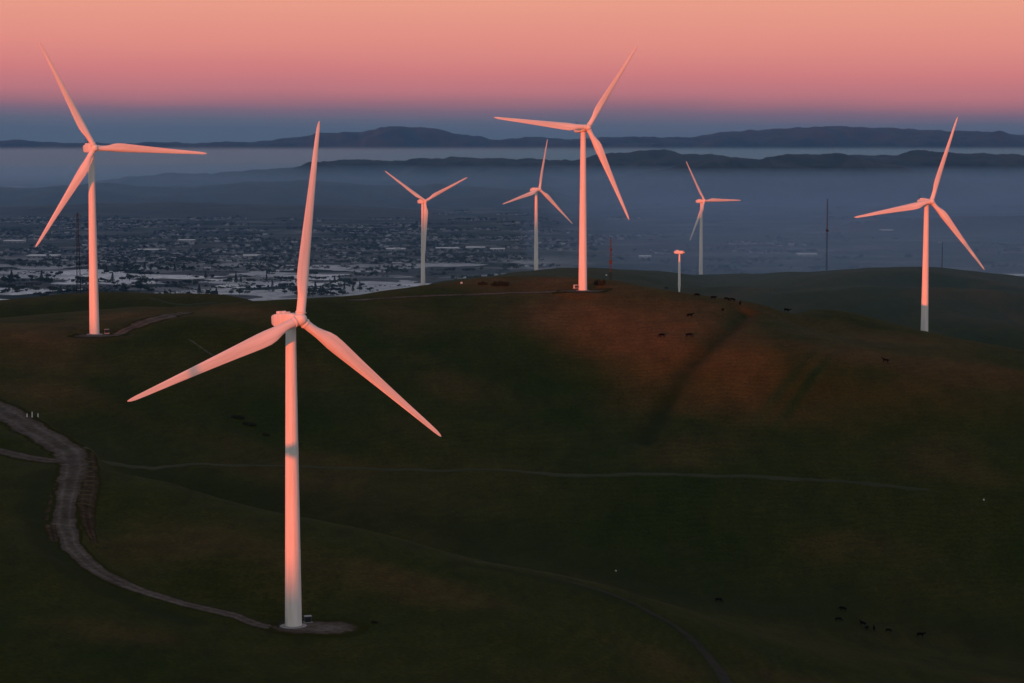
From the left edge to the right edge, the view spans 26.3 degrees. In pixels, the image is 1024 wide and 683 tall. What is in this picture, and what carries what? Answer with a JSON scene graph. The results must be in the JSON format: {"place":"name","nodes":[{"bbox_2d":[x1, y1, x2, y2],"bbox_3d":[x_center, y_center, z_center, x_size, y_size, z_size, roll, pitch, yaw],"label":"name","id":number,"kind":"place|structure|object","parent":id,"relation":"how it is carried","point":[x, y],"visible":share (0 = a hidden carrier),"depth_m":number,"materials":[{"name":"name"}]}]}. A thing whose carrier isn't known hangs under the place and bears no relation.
{"place":"outdoors","nodes":[
{"label":"outdoors","id":0,"kind":"place"},
{"bbox_2d":[0,448,70,463],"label":"road","id":1,"kind":"structure","parent":0,"point":[14,454],"depth_m":713.76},
{"bbox_2d":[42,483,58,541],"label":"bank","id":2,"kind":"structure","parent":0,"point":[51,534],"depth_m":624.18,"materials":[{"name":"brown soil"}]},
{"bbox_2d":[75,453,102,542],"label":"bank","id":3,"kind":"structure","parent":0,"point":[86,514],"depth_m":653.09,"materials":[{"name":"brown soil"}]},
{"bbox_2d":[0,398,270,628],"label":"road","id":4,"kind":"structure","parent":0,"point":[59,445],"depth_m":651.06,"materials":[{"name":"grey gravel"}]},
{"bbox_2d":[99,312,193,337],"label":"road","id":5,"kind":"structure","parent":0,"point":[141,323],"depth_m":971.73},
{"bbox_2d":[148,298,216,305],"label":"path","id":6,"kind":"structure","parent":0,"point":[185,304],"depth_m":1394.81,"materials":[{"name":"brown soil"}]},
{"bbox_2d":[0,202,445,217],"bbox_3d":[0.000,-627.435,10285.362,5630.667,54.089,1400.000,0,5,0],"label":"hills","id":7,"kind":"structure","parent":0,"point":[167,210],"depth_m":9906.79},
{"bbox_2d":[0,180,596,205],"bbox_3d":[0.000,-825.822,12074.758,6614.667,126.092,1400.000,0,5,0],"label":"hills","id":8,"kind":"structure","parent":0,"point":[294,192],"depth_m":11650.81,"materials":[{"name":"blue"}]},
{"bbox_2d":[87,149,728,186],"bbox_3d":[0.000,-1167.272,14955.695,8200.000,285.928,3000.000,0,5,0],"label":"hills","id":9,"kind":"structure","parent":0,"point":[483,172],"depth_m":14291.76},
{"bbox_2d":[346,291,555,300],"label":"road","id":10,"kind":"structure","parent":0,"point":[497,293],"depth_m":1080.88,"materials":[{"name":"brown soil"}]},
{"bbox_2d":[83,447,929,491],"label":"path","id":11,"kind":"structure","parent":0,"point":[624,475],"depth_m":851.02,"materials":[{"name":"soil"}]},
{"bbox_2d":[0,267,1023,682],"bbox_3d":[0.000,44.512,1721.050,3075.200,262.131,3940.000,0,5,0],"label":"hills","id":12,"kind":"structure","parent":0,"point":[812,383],"depth_m":828.34,"materials":[{"name":"green plant"}]},
{"bbox_2d":[75,214,80,292],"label":"lattice tower","id":13,"kind":"structure","parent":12,"relation":"on","point":[79,259],"depth_m":1440.91,"materials":[{"name":"metal"}]},
{"bbox_2d":[66,333,129,337],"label":"gravel pad","id":14,"kind":"object","parent":12,"relation":"on","point":[74,335],"visible":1,"depth_m":944.85,"materials":[{"name":"grey gravel"}]},
{"bbox_2d":[35,42,206,334],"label":"wind turbine","id":15,"kind":"object","parent":14,"relation":"on","point":[91,148],"visible":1,"depth_m":945.82,"materials":[{"name":"paint"}]},
{"bbox_2d":[231,414,244,418],"bbox_3d":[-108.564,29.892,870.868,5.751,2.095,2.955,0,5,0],"label":"cow","id":16,"kind":"object","parent":12,"relation":"on","point":[238,416],"visible":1,"depth_m":870.05,"materials":[{"name":"black fur"}]},
{"bbox_2d":[242,421,256,425],"bbox_3d":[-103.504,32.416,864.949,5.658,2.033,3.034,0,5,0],"label":"cow","id":17,"kind":"object","parent":12,"relation":"on","point":[249,423],"visible":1,"depth_m":864.51,"materials":[{"name":"black fur"}]},
{"bbox_2d":[260,618,369,637],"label":"gravel pad","id":18,"kind":"object","parent":12,"relation":"on","point":[334,628],"visible":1,"depth_m":552.50,"materials":[{"name":"grey gravel"}]},
{"bbox_2d":[128,121,440,628],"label":"wind turbine","id":19,"kind":"object","parent":18,"relation":"on","point":[283,322],"visible":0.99,"depth_m":549.23,"materials":[{"name":"paint"}]},
{"bbox_2d":[303,615,312,622],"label":"transformer cabinet","id":20,"kind":"object","parent":18,"relation":"on","point":[307,618],"visible":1,"depth_m":559.07,"materials":[{"name":"metal"}]},
{"bbox_2d":[385,171,467,284],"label":"wind turbine","id":21,"kind":"object","parent":12,"relation":"on","point":[422,201],"visible":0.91,"depth_m":2039.45,"materials":[{"name":"paint"}]},
{"bbox_2d":[490,281,509,285],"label":"shrub","id":22,"kind":"object","parent":12,"relation":"on","point":[501,283],"visible":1,"depth_m":1102.96,"materials":[{"name":"green plant"}]},
{"bbox_2d":[503,139,571,270],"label":"wind turbine","id":23,"kind":"object","parent":12,"relation":"on","point":[533,191],"visible":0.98,"depth_m":2123.93,"materials":[{"name":"paint"}]},
{"bbox_2d":[551,288,612,293],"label":"gravel pad","id":24,"kind":"object","parent":12,"relation":"on","point":[604,290],"visible":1,"depth_m":1079.54,"materials":[{"name":"grey gravel"}]},
{"bbox_2d":[494,45,637,290],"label":"wind turbine","id":25,"kind":"object","parent":24,"relation":"on","point":[582,129],"visible":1,"depth_m":1076.62,"materials":[{"name":"paint"}]},
{"bbox_2d":[594,280,605,284],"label":"shrub","id":26,"kind":"object","parent":12,"relation":"on","point":[599,282],"visible":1,"depth_m":1095.32,"materials":[{"name":"green plant"}]},
{"bbox_2d":[674,250,684,291],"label":"turbine","id":27,"kind":"object","parent":12,"relation":"on","point":[679,267],"visible":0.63,"depth_m":1300.97,"materials":[{"name":"paint"}]},
{"bbox_2d":[686,161,740,274],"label":"wind turbine","id":28,"kind":"object","parent":12,"relation":"on","point":[702,201],"visible":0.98,"depth_m":2401.96,"materials":[{"name":"paint"}]},
{"bbox_2d":[808,200,845,267],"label":"radio mast","id":29,"kind":"object","parent":12,"relation":"on","point":[827,230],"visible":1,"depth_m":2149.37,"materials":[{"name":"metal"}]},
{"bbox_2d":[854,117,983,331],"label":"wind turbine","id":30,"kind":"object","parent":12,"relation":"on","point":[926,203],"visible":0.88,"depth_m":1220.85,"materials":[{"name":"paint"}]},
{"bbox_2d":[0,173,1023,300],"bbox_3d":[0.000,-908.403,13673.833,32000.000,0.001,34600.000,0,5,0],"label":"ground","id":31,"kind":"structure","parent":0,"point":[769,219],"depth_m":7274.61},
{"bbox_2d":[3,240,25,242],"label":"warehouse","id":32,"kind":"structure","parent":31,"relation":"on","point":[14,241],"depth_m":7225.84,"materials":[{"name":"grey metal"}]},
{"bbox_2d":[27,254,60,257],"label":"warehouse","id":33,"kind":"structure","parent":31,"relation":"on","point":[39,255],"depth_m":6299.01,"materials":[{"name":"grey metal"}]},
{"bbox_2d":[134,249,165,251],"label":"warehouse","id":34,"kind":"structure","parent":31,"relation":"on","point":[152,250],"depth_m":6644.33,"materials":[{"name":"grey metal"}]},
{"bbox_2d":[177,239,195,241],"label":"warehouse","id":35,"kind":"structure","parent":31,"relation":"on","point":[186,240],"depth_m":7284.11,"materials":[{"name":"grey metal"}]},
{"bbox_2d":[235,254,261,257],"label":"warehouse","id":36,"kind":"structure","parent":31,"relation":"on","point":[246,255],"depth_m":6301.35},
{"bbox_2d":[386,248,405,250],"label":"warehouse","id":37,"kind":"structure","parent":31,"relation":"on","point":[394,249],"depth_m":6689.03,"materials":[{"name":"grey metal"}]},
{"bbox_2d":[0,213,806,259],"bbox_3d":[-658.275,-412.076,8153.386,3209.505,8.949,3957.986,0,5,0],"label":"distant houses","id":38,"kind":"structure","parent":31,"relation":"on","point":[521,237],"depth_m":7319.10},
{"bbox_2d":[436,247,458,250],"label":"warehouse","id":39,"kind":"structure","parent":31,"relation":"on","point":[447,248],"depth_m":6750.13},
{"bbox_2d":[466,246,484,250],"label":"warehouse","id":40,"kind":"structure","parent":31,"relation":"on","point":[472,247],"depth_m":6731.87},
{"bbox_2d":[490,248,504,250],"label":"warehouse","id":41,"kind":"structure","parent":31,"relation":"on","point":[497,249],"depth_m":6686.53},
{"bbox_2d":[0,203,1023,293],"bbox_3d":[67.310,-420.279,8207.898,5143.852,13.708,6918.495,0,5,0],"label":"distant trees","id":42,"kind":"object","parent":31,"relation":"on","point":[147,255],"visible":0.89,"depth_m":6591.70,"materials":[{"name":"green plant"}]},
{"bbox_2d":[639,255,651,258],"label":"warehouse","id":43,"kind":"structure","parent":31,"relation":"on","point":[644,256],"depth_m":6266.35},
{"bbox_2d":[796,253,817,255],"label":"warehouse","id":44,"kind":"structure","parent":31,"relation":"on","point":[806,254],"depth_m":6383.17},
{"bbox_2d":[0,126,1023,172],"bbox_3d":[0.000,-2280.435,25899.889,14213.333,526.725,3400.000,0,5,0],"label":"hills","id":45,"kind":"structure","parent":0,"point":[393,143],"depth_m":25036.95,"materials":[{"name":"blue"}]},
{"bbox_2d":[0,153,1023,202],"bbox_3d":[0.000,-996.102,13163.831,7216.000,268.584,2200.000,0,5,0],"label":"hills","id":46,"kind":"structure","parent":0,"point":[817,178],"depth_m":12562.88,"materials":[{"name":"blue"}]},
{"bbox_2d":[0,0,1023,143],"label":"sky","id":47,"kind":"structure","parent":0,"point":[134,71],"materials":[{"name":"pink"}]},
{"bbox_2d":[14,150,1023,187],"bbox_3d":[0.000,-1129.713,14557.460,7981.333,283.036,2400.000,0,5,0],"label":"hills","id":48,"kind":"structure","parent":0,"point":[977,168],"depth_m":14041.01,"materials":[{"name":"blue"}]},
{"bbox_2d":[476,561,592,582],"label":"path","id":49,"kind":"structure","parent":0,"point":[534,570],"depth_m":634.28,"materials":[{"name":"brown soil"}]},
{"bbox_2d":[547,577,732,682],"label":"path","id":50,"kind":"structure","parent":0,"point":[722,675],"depth_m":604.74,"materials":[{"name":"brown soil"}]},
{"bbox_2d":[850,155,896,160],"bbox_3d":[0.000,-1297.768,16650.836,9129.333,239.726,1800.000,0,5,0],"label":"hills","id":51,"kind":"structure","parent":0,"point":[871,157],"depth_m":16492.17,"materials":[{"name":"blue"}]},
{"bbox_2d":[809,216,1023,235],"bbox_3d":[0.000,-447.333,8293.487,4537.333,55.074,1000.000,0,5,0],"label":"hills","id":52,"kind":"structure","parent":0,"point":[990,226],"depth_m":8016.28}
]}

